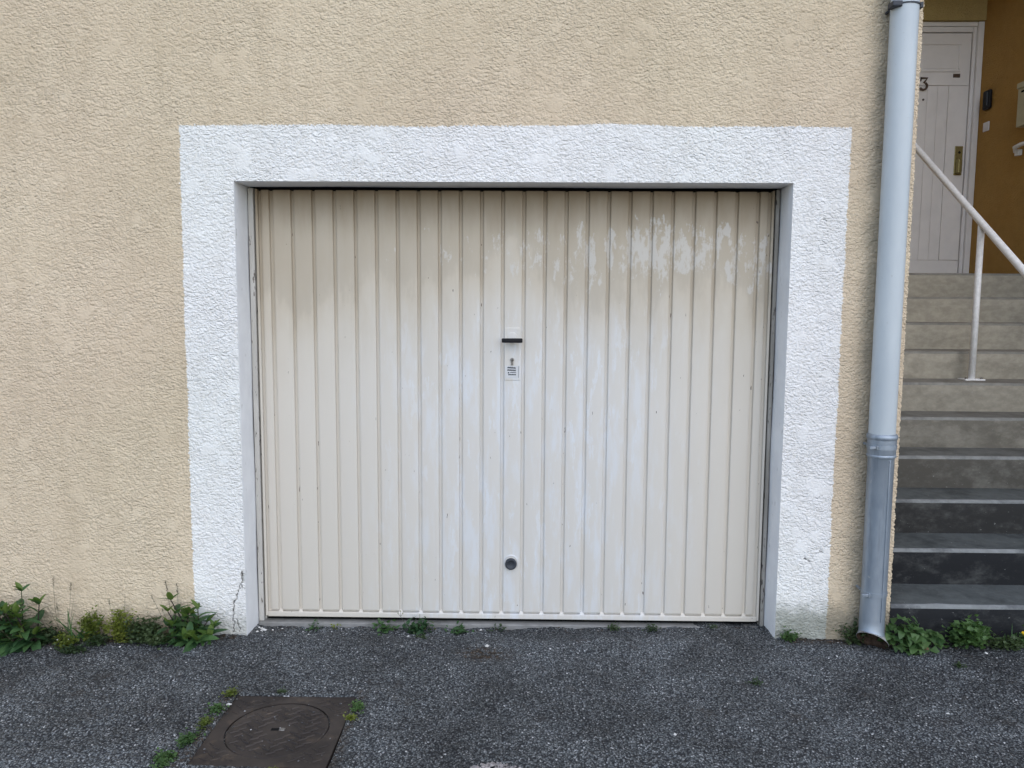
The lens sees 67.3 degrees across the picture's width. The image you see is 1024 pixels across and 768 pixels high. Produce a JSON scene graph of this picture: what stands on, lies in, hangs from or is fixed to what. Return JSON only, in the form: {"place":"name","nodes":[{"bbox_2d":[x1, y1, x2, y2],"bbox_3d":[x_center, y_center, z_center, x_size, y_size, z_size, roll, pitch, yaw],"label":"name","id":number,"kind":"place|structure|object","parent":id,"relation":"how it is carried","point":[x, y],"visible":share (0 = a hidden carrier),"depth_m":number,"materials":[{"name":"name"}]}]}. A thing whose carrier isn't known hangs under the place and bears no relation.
{"place":"outdoors","nodes":[
{"label":"outdoors","id":0,"kind":"place"},
{"bbox_2d":[470,762,520,767],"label":"hollow gravel","id":1,"kind":"structure","parent":0,"point":[491,764],"depth_m":2.55,"materials":[{"name":"grey gravel"}]},
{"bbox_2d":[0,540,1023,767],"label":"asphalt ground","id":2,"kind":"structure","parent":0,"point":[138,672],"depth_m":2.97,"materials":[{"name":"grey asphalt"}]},
{"bbox_2d":[0,582,52,656],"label":"broad leaved weed","id":3,"kind":"object","parent":2,"relation":"on","point":[21,635],"visible":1,"depth_m":3.44,"materials":[{"name":"green plant"}]},
{"bbox_2d":[35,621,68,646],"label":"ground weed","id":4,"kind":"object","parent":2,"relation":"on","point":[49,634],"visible":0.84,"depth_m":3.48,"materials":[{"name":"green plant"}]},
{"bbox_2d":[48,577,73,631],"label":"dry grass","id":5,"kind":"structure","parent":2,"relation":"on","point":[57,607],"depth_m":3.50,"materials":[{"name":"beige plant"}]},
{"bbox_2d":[52,631,79,648],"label":"ground weed","id":6,"kind":"object","parent":2,"relation":"on","point":[67,640],"visible":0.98,"depth_m":3.44,"materials":[{"name":"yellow plant"}]},
{"bbox_2d":[53,643,89,653],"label":"ground weed","id":7,"kind":"object","parent":2,"relation":"on","point":[74,650],"visible":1,"depth_m":3.40,"materials":[{"name":"green plant"}]},
{"bbox_2d":[51,612,104,643],"bbox_3d":[-1.908,1.093,3.438,0.300,0.174,0.255,-2,6,-26],"label":"grass tuft","id":8,"kind":"object","parent":2,"relation":"on","point":[79,634],"visible":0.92,"depth_m":3.47,"materials":[{"name":"green plant"}]},
{"bbox_2d":[74,605,106,642],"bbox_3d":[-1.910,1.088,3.479,0.158,0.167,0.105,0,6,1],"label":"ground weed","id":9,"kind":"object","parent":2,"relation":"on","point":[87,622],"visible":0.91,"depth_m":3.47,"materials":[{"name":"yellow plant"}]},
{"bbox_2d":[84,631,110,646],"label":"ground weed","id":10,"kind":"object","parent":2,"relation":"on","point":[99,639],"visible":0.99,"depth_m":3.45,"materials":[{"name":"green plant"}]},
{"bbox_2d":[101,607,139,642],"bbox_3d":[-1.761,1.087,3.478,0.197,0.176,0.119,3,6,25],"label":"ground weed","id":11,"kind":"object","parent":2,"relation":"on","point":[116,626],"visible":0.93,"depth_m":3.47,"materials":[{"name":"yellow plant"}]},
{"bbox_2d":[120,612,162,645],"bbox_3d":[-1.663,1.105,3.462,0.191,0.146,0.119,0,6,1],"label":"clover","id":12,"kind":"object","parent":2,"relation":"on","point":[145,627],"visible":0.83,"depth_m":3.45,"materials":[{"name":"green plant"}]},
{"bbox_2d":[137,628,171,649],"bbox_3d":[-1.586,1.127,3.431,0.170,0.086,0.106,0,6,1],"label":"clover","id":13,"kind":"object","parent":2,"relation":"on","point":[153,639],"visible":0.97,"depth_m":3.42,"materials":[{"name":"green plant"}]},
{"bbox_2d":[149,747,178,767],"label":"weed","id":14,"kind":"object","parent":2,"relation":"on","point":[163,758],"visible":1,"depth_m":2.55,"materials":[{"name":"green plant"}]},
{"bbox_2d":[151,581,178,631],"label":"dry grass","id":15,"kind":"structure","parent":2,"relation":"on","point":[168,599],"depth_m":3.50,"materials":[{"name":"beige plant"}]},
{"bbox_2d":[175,727,205,748],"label":"weed","id":16,"kind":"object","parent":2,"relation":"on","point":[188,737],"visible":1,"depth_m":2.66,"materials":[{"name":"green plant"}]},
{"bbox_2d":[153,592,227,652],"bbox_3d":[-1.436,1.072,3.425,0.311,0.306,0.234,0,6,1],"label":"broad leaved weed","id":17,"kind":"object","parent":2,"relation":"on","point":[183,628],"visible":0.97,"depth_m":3.43,"materials":[{"name":"green plant"}]},
{"bbox_2d":[196,716,213,731],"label":"weed","id":18,"kind":"object","parent":2,"relation":"on","point":[204,721],"visible":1,"depth_m":2.77,"materials":[{"name":"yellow plant"}]},
{"bbox_2d":[204,702,228,716],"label":"weed","id":19,"kind":"object","parent":2,"relation":"on","point":[216,707],"visible":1,"depth_m":2.85,"materials":[{"name":"green plant"}]},
{"bbox_2d":[218,686,237,696],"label":"weed","id":20,"kind":"object","parent":2,"relation":"on","point":[230,692],"visible":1,"depth_m":2.97,"materials":[{"name":"yellow plant"}]},
{"bbox_2d":[187,696,355,767],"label":"manhole cover","id":21,"kind":"object","parent":2,"relation":"on","point":[312,743],"visible":0.98,"depth_m":2.73,"materials":[{"name":"metal"}]},
{"bbox_2d":[277,686,288,693],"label":"weed","id":22,"kind":"object","parent":2,"relation":"on","point":[281,691],"visible":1,"depth_m":3.00,"materials":[{"name":"green plant"}]},
{"bbox_2d":[305,619,321,631],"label":"threshold weed","id":23,"kind":"object","parent":2,"relation":"on","point":[312,627],"visible":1,"depth_m":3.65,"materials":[{"name":"green plant"}]},
{"bbox_2d":[343,711,358,720],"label":"weed","id":24,"kind":"object","parent":2,"relation":"on","point":[349,716],"visible":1,"depth_m":2.79,"materials":[{"name":"yellow plant"}]},
{"bbox_2d":[348,699,365,713],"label":"weed","id":25,"kind":"object","parent":2,"relation":"on","point":[358,705],"visible":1,"depth_m":2.87,"materials":[{"name":"green plant"}]},
{"bbox_2d":[372,618,399,635],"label":"threshold weed","id":26,"kind":"object","parent":2,"relation":"on","point":[380,628],"visible":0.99,"depth_m":3.64,"materials":[{"name":"green plant"}]},
{"bbox_2d":[398,610,433,634],"bbox_3d":[-0.450,1.118,3.627,0.146,0.109,0.126,5,8,41],"label":"threshold weed","id":27,"kind":"object","parent":2,"relation":"on","point":[414,627],"visible":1,"depth_m":3.62,"materials":[{"name":"green plant"}]},
{"bbox_2d":[414,632,428,638],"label":"moss sprig","id":28,"kind":"object","parent":2,"relation":"on","point":[419,636],"visible":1,"depth_m":3.52,"materials":[{"name":"green plant"}]},
{"bbox_2d":[444,621,473,634],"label":"threshold weed","id":29,"kind":"object","parent":2,"relation":"on","point":[460,628],"visible":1,"depth_m":3.62,"materials":[{"name":"green plant"}]},
{"bbox_2d":[487,623,505,630],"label":"threshold weed","id":30,"kind":"object","parent":2,"relation":"on","point":[500,624],"visible":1,"depth_m":3.64,"materials":[{"name":"green plant"}]},
{"bbox_2d":[259,618,756,629],"bbox_3d":[-0.005,1.171,3.973,2.407,0.106,0.606,0,6,1],"label":"threshold","id":31,"kind":"object","parent":2,"relation":"on","point":[451,624],"visible":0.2,"depth_m":3.68,"materials":[{"name":"concrete"}]},
{"bbox_2d":[0,0,1023,639],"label":"house","id":32,"kind":"structure","parent":2,"relation":"on","point":[514,310],"depth_m":3.48,"materials":[{"name":"beige paint"}]},
{"bbox_2d":[248,187,779,625],"bbox_3d":[-0.003,0.126,3.597,2.409,2.080,0.129,0,6,1],"label":"garage door","id":33,"kind":"structure","parent":32,"relation":"in","point":[470,404],"depth_m":3.58,"materials":[{"name":"paint"}]},
{"bbox_2d":[856,0,923,648],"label":"downpipe","id":34,"kind":"object","parent":32,"relation":"attached to","point":[882,439],"visible":1,"depth_m":3.24,"materials":[{"name":"metal"}]},
{"bbox_2d":[909,22,984,272],"bbox_3d":[3.432,-1.983,6.593,1.048,2.138,0.110,0,6,1],"label":"front door","id":35,"kind":"structure","parent":32,"relation":"in","point":[951,56],"depth_m":6.57,"materials":[{"name":"grey paint"}]},
{"bbox_2d":[983,121,989,131],"bbox_3d":[3.948,-2.143,6.406,0.014,0.074,0.078,0,6,1],"label":"bell push","id":36,"kind":"object","parent":32,"relation":"attached to","point":[986,125],"visible":1,"depth_m":6.39,"materials":[{"name":"white plastic"}]},
{"bbox_2d":[982,89,991,110],"bbox_3d":[3.938,-2.354,6.374,0.035,0.156,0.092,0,6,1],"label":"intercom","id":37,"kind":"object","parent":32,"relation":"attached to","point":[987,100],"visible":1,"depth_m":6.34,"materials":[{"name":"black plastic"}]},
{"bbox_2d":[1012,141,1023,155],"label":"wall handrail","id":38,"kind":"object","parent":32,"relation":"attached to","point":[1017,152],"depth_m":5.95,"materials":[{"name":"white metal"}]},
{"bbox_2d":[1016,81,1023,127],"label":"mailbox","id":39,"kind":"object","parent":32,"relation":"attached to","point":[1020,113],"visible":1,"depth_m":5.81,"materials":[{"name":"beige metal"}]},
{"bbox_2d":[48,626,1023,764],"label":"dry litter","id":40,"kind":"object","parent":2,"relation":"on","point":[436,629],"visible":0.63,"depth_m":3.44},
{"bbox_2d":[607,622,619,630],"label":"threshold weed","id":41,"kind":"object","parent":2,"relation":"on","point":[613,628],"visible":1,"depth_m":3.64,"materials":[{"name":"green plant"}]},
{"bbox_2d":[642,624,660,631],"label":"threshold weed","id":42,"kind":"object","parent":2,"relation":"on","point":[649,626],"visible":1,"depth_m":3.63,"materials":[{"name":"green plant"}]},
{"bbox_2d":[745,676,763,685],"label":"moss sprig","id":43,"kind":"object","parent":2,"relation":"on","point":[756,682],"visible":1,"depth_m":3.07,"materials":[{"name":"green plant"}]},
{"bbox_2d":[780,626,802,642],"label":"ground weed","id":44,"kind":"object","parent":2,"relation":"on","point":[786,635],"visible":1,"depth_m":3.46,"materials":[{"name":"green plant"}]},
{"bbox_2d":[833,617,872,645],"bbox_3d":[1.535,1.115,3.458,0.174,0.114,0.078,0,6,1],"label":"ground weed","id":45,"kind":"object","parent":2,"relation":"on","point":[851,633],"visible":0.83,"depth_m":3.45,"materials":[{"name":"green plant"}]},
{"bbox_2d":[877,614,928,655],"bbox_3d":[1.735,1.108,3.380,0.227,0.176,0.127,0,6,1],"label":"round leaved weed","id":46,"kind":"object","parent":2,"relation":"on","point":[914,639],"visible":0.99,"depth_m":3.37,"materials":[{"name":"green plant"}]},
{"bbox_2d":[917,629,948,652],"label":"round leaved weed","id":47,"kind":"object","parent":2,"relation":"on","point":[936,639],"visible":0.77,"depth_m":3.38,"materials":[{"name":"green plant"}]},
{"bbox_2d":[890,273,1023,639],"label":"concrete stairs","id":48,"kind":"structure","parent":2,"relation":"on","point":[958,550],"depth_m":4.22,"materials":[{"name":"grey concrete"}]},
{"bbox_2d":[915,143,1023,380],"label":"stair handrail","id":49,"kind":"object","parent":48,"relation":"on","point":[984,227],"visible":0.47,"depth_m":4.81,"materials":[{"name":"white metal"}]},
{"bbox_2d":[954,661,966,667],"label":"moss sprig","id":50,"kind":"object","parent":2,"relation":"on","point":[958,664],"visible":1,"depth_m":3.22,"materials":[{"name":"green plant"}]},
{"bbox_2d":[938,614,1000,648],"bbox_3d":[2.014,1.090,3.407,0.270,0.153,0.175,0,6,1],"label":"ground weed","id":51,"kind":"object","parent":2,"relation":"on","point":[968,632],"visible":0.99,"depth_m":3.39,"materials":[{"name":"green plant"}]},
{"bbox_2d":[982,631,1023,650],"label":"ground weed","id":52,"kind":"object","parent":2,"relation":"on","point":[1011,643],"visible":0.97,"depth_m":3.38,"materials":[{"name":"green plant"}]},
{"bbox_2d":[999,631,1023,642],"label":"dandelion","id":53,"kind":"object","parent":2,"relation":"on","point":[1022,632],"visible":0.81,"depth_m":3.39,"materials":[{"name":"green plant"}]},
{"bbox_2d":[1010,625,1023,641],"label":"ground weed","id":54,"kind":"object","parent":2,"relation":"on","point":[1019,634],"visible":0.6,"depth_m":3.42,"materials":[{"name":"green plant"}]},
{"bbox_2d":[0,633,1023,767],"bbox_3d":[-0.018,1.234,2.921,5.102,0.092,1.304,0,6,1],"label":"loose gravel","id":55,"kind":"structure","parent":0,"point":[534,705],"depth_m":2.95,"materials":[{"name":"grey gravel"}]},
{"bbox_2d":[50,627,987,735],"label":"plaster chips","id":56,"kind":"object","parent":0,"point":[486,645],"visible":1,"depth_m":3.43,"materials":[{"name":"white paint"}]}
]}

